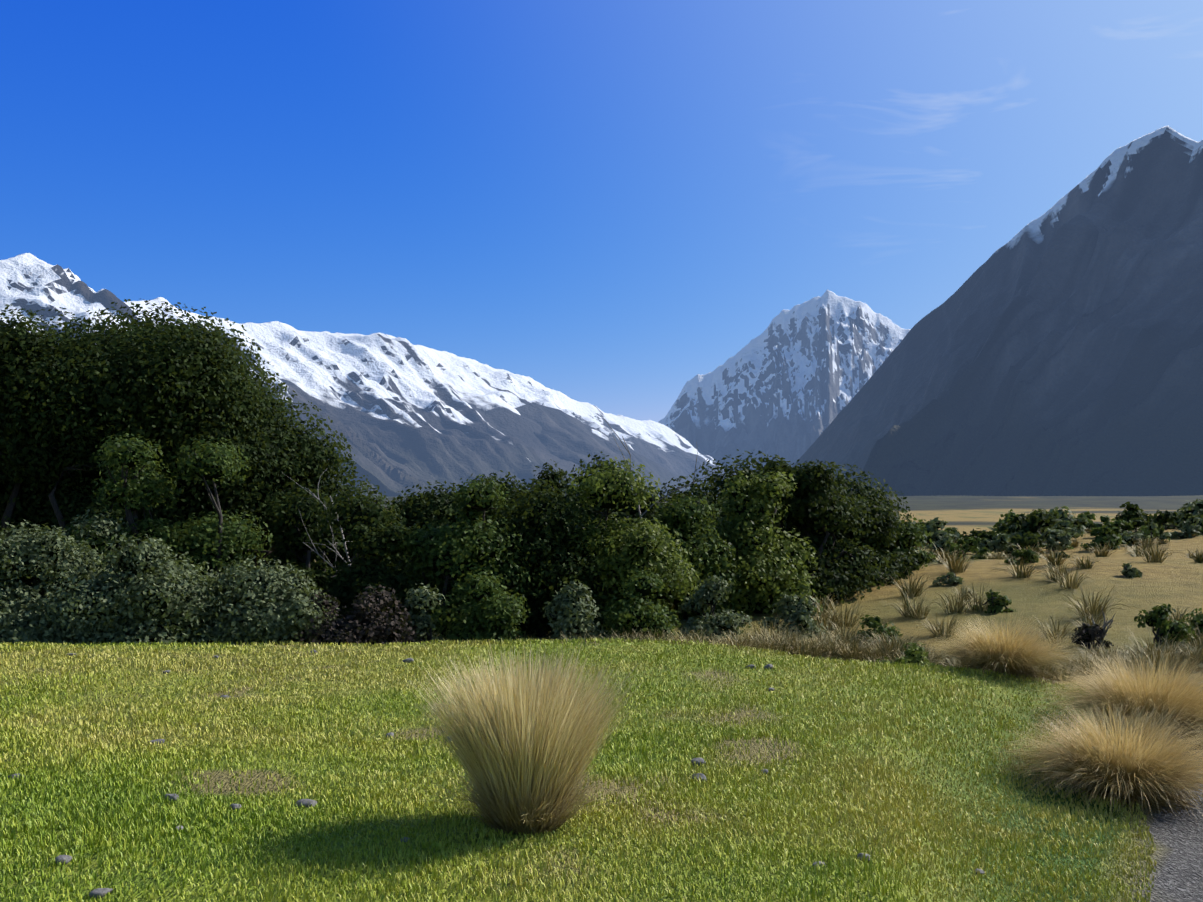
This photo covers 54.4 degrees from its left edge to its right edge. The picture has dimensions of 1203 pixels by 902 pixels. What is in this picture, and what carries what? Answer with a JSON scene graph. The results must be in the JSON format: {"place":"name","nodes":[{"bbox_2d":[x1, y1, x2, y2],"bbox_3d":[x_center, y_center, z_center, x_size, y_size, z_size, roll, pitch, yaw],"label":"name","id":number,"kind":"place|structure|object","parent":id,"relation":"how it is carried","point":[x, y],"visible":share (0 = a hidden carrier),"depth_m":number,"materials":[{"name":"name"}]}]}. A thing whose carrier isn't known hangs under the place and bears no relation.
{"place":"outdoors","nodes":[
{"label":"outdoors","id":0,"kind":"place"},
{"bbox_2d":[0,253,735,496],"bbox_3d":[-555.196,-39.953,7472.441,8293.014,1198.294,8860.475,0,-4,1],"label":"mountain","id":1,"kind":"structure","parent":0,"point":[402,413],"depth_m":5869.78,"materials":[{"name":"white snow"}]},
{"bbox_2d":[0,636,1187,901],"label":"lawn grass","id":2,"kind":"structure","parent":0,"point":[52,738],"depth_m":7.51,"materials":[{"name":"green plant"}]},
{"bbox_2d":[0,495,1202,901],"bbox_3d":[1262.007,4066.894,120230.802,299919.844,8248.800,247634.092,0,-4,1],"label":"ground","id":3,"kind":"structure","parent":0,"point":[1176,579],"depth_m":8.63,"materials":[{"name":"green plant"}]},
{"bbox_2d":[0,539,40,604],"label":"olive shrub","id":4,"kind":"object","parent":3,"relation":"on","point":[7,584],"visible":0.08,"depth_m":16.63,"materials":[{"name":"green plant"}]},
{"bbox_2d":[0,519,124,644],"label":"olive shrub","id":5,"kind":"object","parent":3,"relation":"on","point":[42,558],"visible":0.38,"depth_m":16.48,"materials":[{"name":"green plant"}]},
{"bbox_2d":[55,855,71,864],"bbox_3d":[-2.571,1.953,5.590,0.077,0.047,0.090,2,-4,-28],"label":"stone","id":6,"kind":"object","parent":3,"relation":"on","point":[63,858],"visible":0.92,"depth_m":5.56,"materials":[{"name":"grey stone"}]},
{"bbox_2d":[0,304,158,538],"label":"tree","id":7,"kind":"object","parent":3,"relation":"on","point":[35,461],"visible":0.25,"depth_m":22.33,"materials":[{"name":"green plant"}]},
{"bbox_2d":[31,509,131,595],"bbox_3d":[-8.006,2.167,18.089,2.003,2.533,2.403,0,-4,1],"label":"olive shrub","id":8,"kind":"object","parent":3,"relation":"on","point":[98,527],"visible":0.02,"depth_m":18.16,"materials":[{"name":"green plant"}]},
{"bbox_2d":[89,888,112,898],"bbox_3d":[-2.184,1.931,5.101,0.084,0.046,0.083,0,-4,1],"label":"stone","id":9,"kind":"object","parent":3,"relation":"on","point":[101,892],"visible":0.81,"depth_m":5.08,"materials":[{"name":"grey stone"}]},
{"bbox_2d":[28,424,192,567],"bbox_3d":[-9.438,1.572,22.398,4.219,4.317,4.912,0,-4,1],"label":"tree","id":10,"kind":"object","parent":3,"relation":"on","point":[88,463],"visible":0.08,"depth_m":22.32,"materials":[{"name":"green plant"}]},
{"bbox_2d":[29,533,228,644],"bbox_3d":[-6.474,2.246,16.554,2.844,2.146,2.497,0,-4,1],"label":"olive shrub","id":11,"kind":"object","parent":3,"relation":"on","point":[153,599],"visible":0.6,"depth_m":15.98,"materials":[{"name":"green plant"}]},
{"bbox_2d":[62,431,223,616],"bbox_3d":[-7.244,1.623,18.800,2.724,3.830,2.276,0,-4,1],"label":"tree","id":12,"kind":"object","parent":3,"relation":"on","point":[133,488],"visible":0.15,"depth_m":18.70,"materials":[{"name":"green plant"}]},
{"bbox_2d":[148,739,164,743],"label":"rock","id":13,"kind":"object","parent":3,"relation":"on","point":[157,740],"visible":0.44,"depth_m":8.67,"materials":[{"name":"grey stone"}]},
{"bbox_2d":[164,794,178,800],"bbox_3d":[-2.546,2.055,6.928,0.096,0.046,0.070,0,-4,1],"label":"stone","id":14,"kind":"object","parent":3,"relation":"on","point":[173,796],"visible":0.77,"depth_m":6.91,"materials":[{"name":"grey stone"}]},
{"bbox_2d":[0,299,354,540],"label":"tree","id":15,"kind":"object","parent":3,"relation":"on","point":[171,388],"visible":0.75,"depth_m":22.66,"materials":[{"name":"green plant"}]},
{"bbox_2d":[167,435,272,614],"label":"tree","id":16,"kind":"object","parent":3,"relation":"on","point":[215,544],"visible":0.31,"depth_m":19.18,"materials":[{"name":"green plant"}]},
{"bbox_2d":[229,803,241,809],"bbox_3d":[-2.107,2.046,6.723,0.074,0.039,0.086,0,-4,1],"label":"stone","id":17,"kind":"object","parent":3,"relation":"on","point":[235,806],"visible":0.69,"depth_m":6.70,"materials":[{"name":"grey stone"}]},
{"bbox_2d":[176,555,338,644],"bbox_3d":[-4.986,2.401,16.729,2.424,1.815,2.417,0,-4,1],"label":"olive shrub","id":18,"kind":"object","parent":3,"relation":"on","point":[268,605],"visible":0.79,"depth_m":16.33,"materials":[{"name":"green plant"}]},
{"bbox_2d":[175,417,382,573],"bbox_3d":[-7.359,1.591,25.539,5.160,4.699,4.574,0,-4,1],"label":"tree","id":19,"kind":"object","parent":3,"relation":"on","point":[259,514],"visible":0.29,"depth_m":25.21,"materials":[{"name":"green plant"}]},
{"bbox_2d":[295,799,316,806],"bbox_3d":[-1.720,2.053,6.789,0.125,0.053,0.105,0,-4,1],"label":"rock","id":20,"kind":"object","parent":3,"relation":"on","point":[306,802],"visible":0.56,"depth_m":6.77,"materials":[{"name":"grey stone"}]},
{"bbox_2d":[263,483,359,594],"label":"tree","id":21,"kind":"object","parent":3,"relation":"on","point":[290,546],"visible":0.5,"depth_m":20.77,"materials":[{"name":"green plant"}]},
{"bbox_2d":[284,469,350,572],"bbox_3d":[-4.899,1.825,20.366,1.323,3.142,1.747,1,-4,-16],"label":"dead snag","id":22,"kind":"object","parent":3,"relation":"on","point":[338,554],"visible":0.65,"depth_m":20.19,"materials":[{"name":"grey wood"}]},
{"bbox_2d":[303,591,339,638],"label":"twiggy shrub","id":23,"kind":"object","parent":3,"relation":"on","point":[333,603],"visible":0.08,"depth_m":16.84,"materials":[{"name":"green plant"}]},
{"bbox_2d":[289,584,424,645],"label":"twiggy shrub","id":24,"kind":"object","parent":3,"relation":"on","point":[371,625],"visible":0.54,"depth_m":16.33,"materials":[{"name":"brown plant"}]},
{"bbox_2d":[311,493,416,587],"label":"tree","id":25,"kind":"object","parent":3,"relation":"on","point":[331,556],"visible":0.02,"depth_m":22.16,"materials":[{"name":"green plant"}]},
{"bbox_2d":[311,485,443,637],"bbox_3d":[-3.767,2.030,19.174,2.328,2.960,2.158,-3,-5,33],"label":"tree","id":26,"kind":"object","parent":3,"relation":"on","point":[358,520],"depth_m":18.83,"materials":[{"name":"green plant"}]},
{"bbox_2d":[402,658,413,662],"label":"stone","id":27,"kind":"object","parent":3,"relation":"on","point":[408,660],"visible":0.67,"depth_m":13.15,"materials":[{"name":"grey stone"}]},
{"bbox_2d":[402,583,445,643],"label":"shrub","id":28,"kind":"object","parent":3,"relation":"on","point":[422,599],"visible":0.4,"depth_m":17.17,"materials":[{"name":"green plant"}]},
{"bbox_2d":[385,480,489,610],"bbox_3d":[-3.672,2.156,23.737,3.386,3.131,4.293,0,-4,1],"label":"shrub","id":29,"kind":"object","parent":3,"relation":"on","point":[433,508],"visible":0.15,"depth_m":23.46,"materials":[{"name":"green plant"}]},
{"bbox_2d":[395,473,545,640],"bbox_3d":[-2.294,1.909,19.419,2.391,3.082,2.370,3,-5,-35],"label":"tree","id":30,"kind":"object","parent":3,"relation":"on","point":[445,558],"depth_m":18.97,"materials":[{"name":"green plant"}]},
{"bbox_2d":[440,569,533,644],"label":"shrub","id":31,"kind":"object","parent":3,"relation":"on","point":[493,614],"visible":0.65,"depth_m":17.20,"materials":[{"name":"green plant"}]},
{"bbox_2d":[448,470,597,587],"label":"tree","id":32,"kind":"object","parent":3,"relation":"on","point":[512,492],"visible":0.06,"depth_m":24.55,"materials":[{"name":"green plant"}]},
{"bbox_2d":[404,639,645,834],"bbox_3d":[-0.390,1.582,6.340,1.261,0.930,1.300,0,-4,1],"label":"tussock","id":33,"kind":"object","parent":3,"relation":"on","point":[524,749],"visible":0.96,"depth_m":6.12,"materials":[{"name":"plant"}]},
{"bbox_2d":[493,478,615,639],"bbox_3d":[-0.958,1.941,20.161,2.782,2.915,2.329,0,-4,1],"label":"tree","id":34,"kind":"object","parent":3,"relation":"on","point":[542,529],"depth_m":19.59,"materials":[{"name":"green plant"}]},
{"bbox_2d":[541,579,605,642],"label":"shrub","id":35,"kind":"object","parent":3,"relation":"on","point":[568,612],"visible":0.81,"depth_m":17.28,"materials":[{"name":"green plant"}]},
{"bbox_2d":[531,451,667,590],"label":"tree","id":36,"kind":"object","parent":3,"relation":"on","point":[557,475],"visible":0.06,"depth_m":25.71,"materials":[{"name":"green plant"}]},
{"bbox_2d":[562,457,702,637],"bbox_3d":[0.493,1.753,20.331,2.217,3.332,2.637,4,-5,-42],"label":"tree","id":37,"kind":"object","parent":3,"relation":"on","point":[620,550],"depth_m":19.95,"materials":[{"name":"green plant"}]},
{"bbox_2d":[602,568,680,640],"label":"shrub","id":38,"kind":"object","parent":3,"relation":"on","point":[640,615],"visible":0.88,"depth_m":17.69,"materials":[{"name":"green plant"}]},
{"bbox_2d":[587,475,729,542],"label":"tree","id":39,"kind":"object","parent":3,"relation":"on","point":[687,492],"visible":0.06,"depth_m":26.39,"materials":[{"name":"green plant"}]},
{"bbox_2d":[602,493,746,620],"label":"tree","id":40,"kind":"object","parent":3,"relation":"on","point":[686,519],"depth_m":21.44,"materials":[{"name":"green plant"}]},
{"bbox_2d":[690,773,706,781],"bbox_3d":[0.620,2.092,7.480,0.077,0.058,0.134,2,-4,-25],"label":"stone","id":41,"kind":"object","parent":3,"relation":"on","point":[702,776],"visible":0.65,"depth_m":7.46,"materials":[{"name":"grey stone"}]},
{"bbox_2d":[691,758,705,765],"bbox_3d":[0.657,2.127,7.975,0.108,0.068,0.102,0,-4,1],"label":"rock","id":42,"kind":"object","parent":3,"relation":"on","point":[698,760],"visible":0.62,"depth_m":7.95,"materials":[{"name":"grey stone"}]},
{"bbox_2d":[213,526,1202,685],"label":"rough grass","id":43,"kind":"structure","parent":3,"relation":"on","point":[837,645],"depth_m":17.42,"materials":[{"name":"beige plant"}]},
{"bbox_2d":[676,575,752,642],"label":"low shrub","id":44,"kind":"object","parent":3,"relation":"on","point":[710,591],"visible":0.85,"depth_m":18.84,"materials":[{"name":"green plant"}]},
{"bbox_2d":[686,449,795,535],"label":"tree","id":45,"kind":"object","parent":3,"relation":"on","point":[717,479],"visible":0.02,"depth_m":27.62,"materials":[{"name":"green plant"}]},
{"bbox_2d":[683,470,825,617],"bbox_3d":[2.755,1.810,22.586,2.895,2.993,3.036,-2,-4,27],"label":"tree","id":46,"kind":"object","parent":3,"relation":"on","point":[773,570],"depth_m":22.25,"materials":[{"name":"green plant"}]},
{"bbox_2d":[759,456,790,536],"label":"tree","id":47,"kind":"object","parent":3,"relation":"on","point":[770,467],"visible":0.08,"depth_m":24.85,"materials":[{"name":"green plant"}]},
{"bbox_2d":[758,591,827,639],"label":"shrub","id":48,"kind":"object","parent":3,"relation":"on","point":[798,612],"visible":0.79,"depth_m":19.19,"materials":[{"name":"green plant"}]},
{"bbox_2d":[812,861,824,865],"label":"rock","id":49,"kind":"object","parent":3,"relation":"on","point":[814,863],"visible":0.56,"depth_m":5.63,"materials":[{"name":"grey stone"}]},
{"bbox_2d":[764,459,888,605],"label":"tree","id":50,"kind":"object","parent":3,"relation":"on","point":[818,508],"depth_m":23.43,"materials":[{"name":"green plant"}]},
{"bbox_2d":[857,853,869,860],"bbox_3d":[1.281,1.984,5.705,0.073,0.037,0.055,-3,-5,39],"label":"stone","id":51,"kind":"object","parent":3,"relation":"on","point":[860,855],"visible":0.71,"depth_m":5.70,"materials":[{"name":"grey stone"}]},
{"bbox_2d":[816,462,913,550],"bbox_3d":[5.909,1.786,29.072,3.845,2.946,4.400,0,-4,1],"label":"shrub","id":52,"kind":"object","parent":3,"relation":"on","point":[872,494],"visible":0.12,"depth_m":28.15,"materials":[{"name":"green plant"}]},
{"bbox_2d":[817,496,918,586],"bbox_3d":[5.504,2.021,25.325,2.900,2.058,2.427,0,-4,1],"label":"shrub","id":53,"kind":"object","parent":3,"relation":"on","point":[883,526],"depth_m":24.85,"materials":[{"name":"green plant"}]},
{"bbox_2d":[853,615,902,646],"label":"shrub","id":54,"kind":"object","parent":3,"relation":"on","point":[872,622],"visible":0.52,"depth_m":17.16,"materials":[{"name":"green plant"}]},
{"bbox_2d":[870,516,936,569],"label":"shrub","id":55,"kind":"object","parent":3,"relation":"on","point":[910,537],"depth_m":26.49,"materials":[{"name":"green plant"}]},
{"bbox_2d":[872,642,943,666],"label":"shrub","id":56,"kind":"object","parent":3,"relation":"on","point":[913,653],"visible":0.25,"depth_m":14.46,"materials":[{"name":"green plant"}]},
{"bbox_2d":[919,517,962,545],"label":"shrub","id":57,"kind":"object","parent":3,"relation":"on","point":[935,524],"visible":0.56,"depth_m":48.90,"materials":[{"name":"green plant"}]},
{"bbox_2d":[932,572,963,585],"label":"shrub","id":58,"kind":"object","parent":3,"relation":"on","point":[952,579],"visible":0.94,"depth_m":23.67,"materials":[{"name":"green plant"}]},
{"bbox_2d":[930,534,966,557],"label":"shrub","id":59,"kind":"object","parent":3,"relation":"on","point":[942,543],"visible":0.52,"depth_m":41.22,"materials":[{"name":"green plant"}]},
{"bbox_2d":[941,527,959,537],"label":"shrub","id":60,"kind":"object","parent":3,"relation":"on","point":[953,529],"visible":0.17,"depth_m":54.26,"materials":[{"name":"green plant"}]},
{"bbox_2d":[944,537,993,559],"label":"shrub","id":61,"kind":"object","parent":3,"relation":"on","point":[971,544],"visible":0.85,"depth_m":39.70,"materials":[{"name":"green plant"}]},
{"bbox_2d":[959,528,996,545],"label":"shrub","id":62,"kind":"object","parent":3,"relation":"on","point":[975,534],"visible":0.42,"depth_m":45.36,"materials":[{"name":"green plant"}]},
{"bbox_2d":[973,533,1014,554],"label":"shrub","id":63,"kind":"object","parent":3,"relation":"on","point":[999,543],"visible":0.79,"depth_m":41.08,"materials":[{"name":"green plant"}]},
{"bbox_2d":[973,589,1016,613],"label":"shrub","id":64,"kind":"object","parent":3,"relation":"on","point":[997,607],"visible":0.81,"depth_m":20.09,"materials":[{"name":"green plant"}]},
{"bbox_2d":[993,509,1016,532],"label":"shrub","id":65,"kind":"object","parent":3,"relation":"on","point":[1007,519],"visible":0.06,"depth_m":52.04,"materials":[{"name":"green plant"}]},
{"bbox_2d":[921,614,1092,686],"bbox_3d":[4.491,2.320,13.064,1.956,1.071,1.974,0,-4,1],"label":"tussock","id":66,"kind":"object","parent":3,"relation":"on","point":[1010,654],"visible":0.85,"depth_m":12.81,"materials":[{"name":"plant"}]},
{"bbox_2d":[983,523,1038,542],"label":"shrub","id":67,"kind":"object","parent":3,"relation":"on","point":[1003,528],"visible":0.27,"depth_m":47.10,"materials":[{"name":"green plant"}]},
{"bbox_2d":[998,520,1042,540],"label":"shrub","id":68,"kind":"object","parent":3,"relation":"on","point":[1015,526],"visible":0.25,"depth_m":48.28,"materials":[{"name":"green plant"}]},
{"bbox_2d":[1004,548,1039,564],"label":"shrub","id":69,"kind":"object","parent":3,"relation":"on","point":[1028,555],"visible":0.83,"depth_m":26.60,"materials":[{"name":"green plant"}]},
{"bbox_2d":[1002,531,1045,556],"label":"shrub","id":70,"kind":"object","parent":3,"relation":"on","point":[1024,541],"visible":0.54,"depth_m":39.99,"materials":[{"name":"green plant"}]},
{"bbox_2d":[1007,509,1076,537],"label":"shrub","id":71,"kind":"object","parent":3,"relation":"on","point":[1021,518],"visible":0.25,"depth_m":48.69,"materials":[{"name":"green plant"}]},
{"bbox_2d":[1022,508,1063,536],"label":"shrub","id":72,"kind":"object","parent":3,"relation":"on","point":[1036,519],"visible":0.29,"depth_m":47.76,"materials":[{"name":"green plant"}]},
{"bbox_2d":[1028,527,1073,551],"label":"shrub","id":73,"kind":"object","parent":3,"relation":"on","point":[1054,537],"visible":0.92,"depth_m":40.89,"materials":[{"name":"green plant"}]},
{"bbox_2d":[1043,550,1069,558],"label":"shrub","id":74,"kind":"object","parent":3,"relation":"on","point":[1061,552],"visible":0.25,"depth_m":32.57,"materials":[{"name":"green plant"}]},
{"bbox_2d":[1047,506,1088,533],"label":"shrub","id":75,"kind":"object","parent":3,"relation":"on","point":[1064,515],"visible":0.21,"depth_m":50.29,"materials":[{"name":"green plant"}]},
{"bbox_2d":[1050,520,1085,538],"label":"shrub","id":76,"kind":"object","parent":3,"relation":"on","point":[1077,531],"visible":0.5,"depth_m":46.27,"materials":[{"name":"green plant"}]},
{"bbox_2d":[1076,514,1096,528],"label":"shrub","id":77,"kind":"object","parent":3,"relation":"on","point":[1089,524],"visible":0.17,"depth_m":54.05,"materials":[{"name":"green plant"}]},
{"bbox_2d":[1077,511,1096,519],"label":"shrub","id":78,"kind":"object","parent":3,"relation":"on","point":[1090,516],"visible":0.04,"depth_m":59.56,"materials":[{"name":"green plant"}]},
{"bbox_2d":[1069,623,1112,650],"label":"shrub","id":79,"kind":"object","parent":3,"relation":"on","point":[1090,635],"visible":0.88,"depth_m":17.14,"materials":[{"name":"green plant"}]},
{"bbox_2d":[987,695,1202,823],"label":"tussock","id":80,"kind":"object","parent":3,"relation":"on","point":[1117,765],"visible":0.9,"depth_m":8.61,"materials":[{"name":"plant"}]},
{"bbox_2d":[1080,525,1125,550],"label":"shrub","id":81,"kind":"object","parent":3,"relation":"on","point":[1113,538],"visible":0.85,"depth_m":39.66,"materials":[{"name":"green plant"}]},
{"bbox_2d":[1092,606,1115,643],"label":"tussock","id":82,"kind":"object","parent":3,"relation":"on","point":[1106,623],"visible":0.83,"depth_m":17.11,"materials":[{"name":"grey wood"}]},
{"bbox_2d":[1091,515,1120,529],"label":"shrub","id":83,"kind":"object","parent":3,"relation":"on","point":[1106,520],"visible":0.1,"depth_m":46.92,"materials":[{"name":"green plant"}]},
{"bbox_2d":[1015,642,1202,752],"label":"tussock","id":84,"kind":"object","parent":3,"relation":"on","point":[1173,693],"visible":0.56,"depth_m":10.80,"materials":[{"name":"plant"}]},
{"bbox_2d":[1098,518,1159,537],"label":"shrub","id":85,"kind":"object","parent":3,"relation":"on","point":[1122,524],"visible":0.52,"depth_m":43.45,"materials":[{"name":"green plant"}]},
{"bbox_2d":[1120,563,1141,577],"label":"shrub","id":86,"kind":"object","parent":3,"relation":"on","point":[1128,571],"visible":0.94,"depth_m":23.47,"materials":[{"name":"green plant"}]},
{"bbox_2d":[1107,517,1164,536],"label":"shrub","id":87,"kind":"object","parent":3,"relation":"on","point":[1136,522],"visible":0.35,"depth_m":44.37,"materials":[{"name":"green plant"}]},
{"bbox_2d":[1114,502,1163,530],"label":"shrub","id":88,"kind":"object","parent":3,"relation":"on","point":[1132,511],"visible":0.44,"depth_m":51.59,"materials":[{"name":"green plant"}]},
{"bbox_2d":[1119,521,1171,545],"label":"shrub","id":89,"kind":"object","parent":3,"relation":"on","point":[1127,539],"visible":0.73,"depth_m":40.95,"materials":[{"name":"green plant"}]},
{"bbox_2d":[1134,603,1195,649],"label":"shrub","id":90,"kind":"object","parent":3,"relation":"on","point":[1161,624],"visible":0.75,"depth_m":16.67,"materials":[{"name":"green plant"}]},
{"bbox_2d":[1137,510,1193,530],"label":"shrub","id":91,"kind":"object","parent":3,"relation":"on","point":[1166,516],"visible":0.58,"depth_m":48.96,"materials":[{"name":"green plant"}]},
{"bbox_2d":[1168,516,1201,538],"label":"shrub","id":92,"kind":"object","parent":3,"relation":"on","point":[1187,527],"visible":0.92,"depth_m":43.60,"materials":[{"name":"green plant"}]},
{"bbox_2d":[1178,500,1196,516],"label":"shrub","id":93,"kind":"object","parent":3,"relation":"on","point":[1187,506],"visible":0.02,"depth_m":52.56,"materials":[{"name":"green plant"}]},
{"bbox_2d":[1173,499,1202,524],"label":"shrub","id":94,"kind":"object","parent":3,"relation":"on","point":[1196,510],"visible":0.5,"depth_m":50.08,"materials":[{"name":"green plant"}]},
{"bbox_2d":[1183,608,1202,641],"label":"shrub","id":95,"kind":"object","parent":3,"relation":"on","point":[1197,619],"visible":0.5,"depth_m":17.21,"materials":[{"name":"green plant"}]},
{"bbox_2d":[1195,513,1202,527],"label":"shrub","id":96,"kind":"object","parent":3,"relation":"on","point":[1200,521],"visible":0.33,"depth_m":45.17,"materials":[{"name":"green plant"}]},
{"bbox_2d":[0,0,1202,421],"label":"sky","id":97,"kind":"structure","parent":0,"point":[602,204],"materials":[{"name":"blue"}]},
{"bbox_2d":[515,402,705,496],"bbox_3d":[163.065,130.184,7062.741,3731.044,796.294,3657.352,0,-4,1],"label":"mountain spur","id":98,"kind":"structure","parent":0,"point":[562,435],"depth_m":6669.14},
{"bbox_2d":[616,290,910,473],"bbox_3d":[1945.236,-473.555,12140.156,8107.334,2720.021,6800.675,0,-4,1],"label":"mountain cook","id":99,"kind":"object","parent":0,"point":[787,385],"visible":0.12,"depth_m":12196.25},
{"bbox_2d":[792,126,1202,496],"bbox_3d":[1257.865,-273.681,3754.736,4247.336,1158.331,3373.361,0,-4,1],"label":"mountain","id":100,"kind":"structure","parent":0,"point":[1056,349],"depth_m":2768.60,"materials":[{"name":"grey stone"}]}
]}

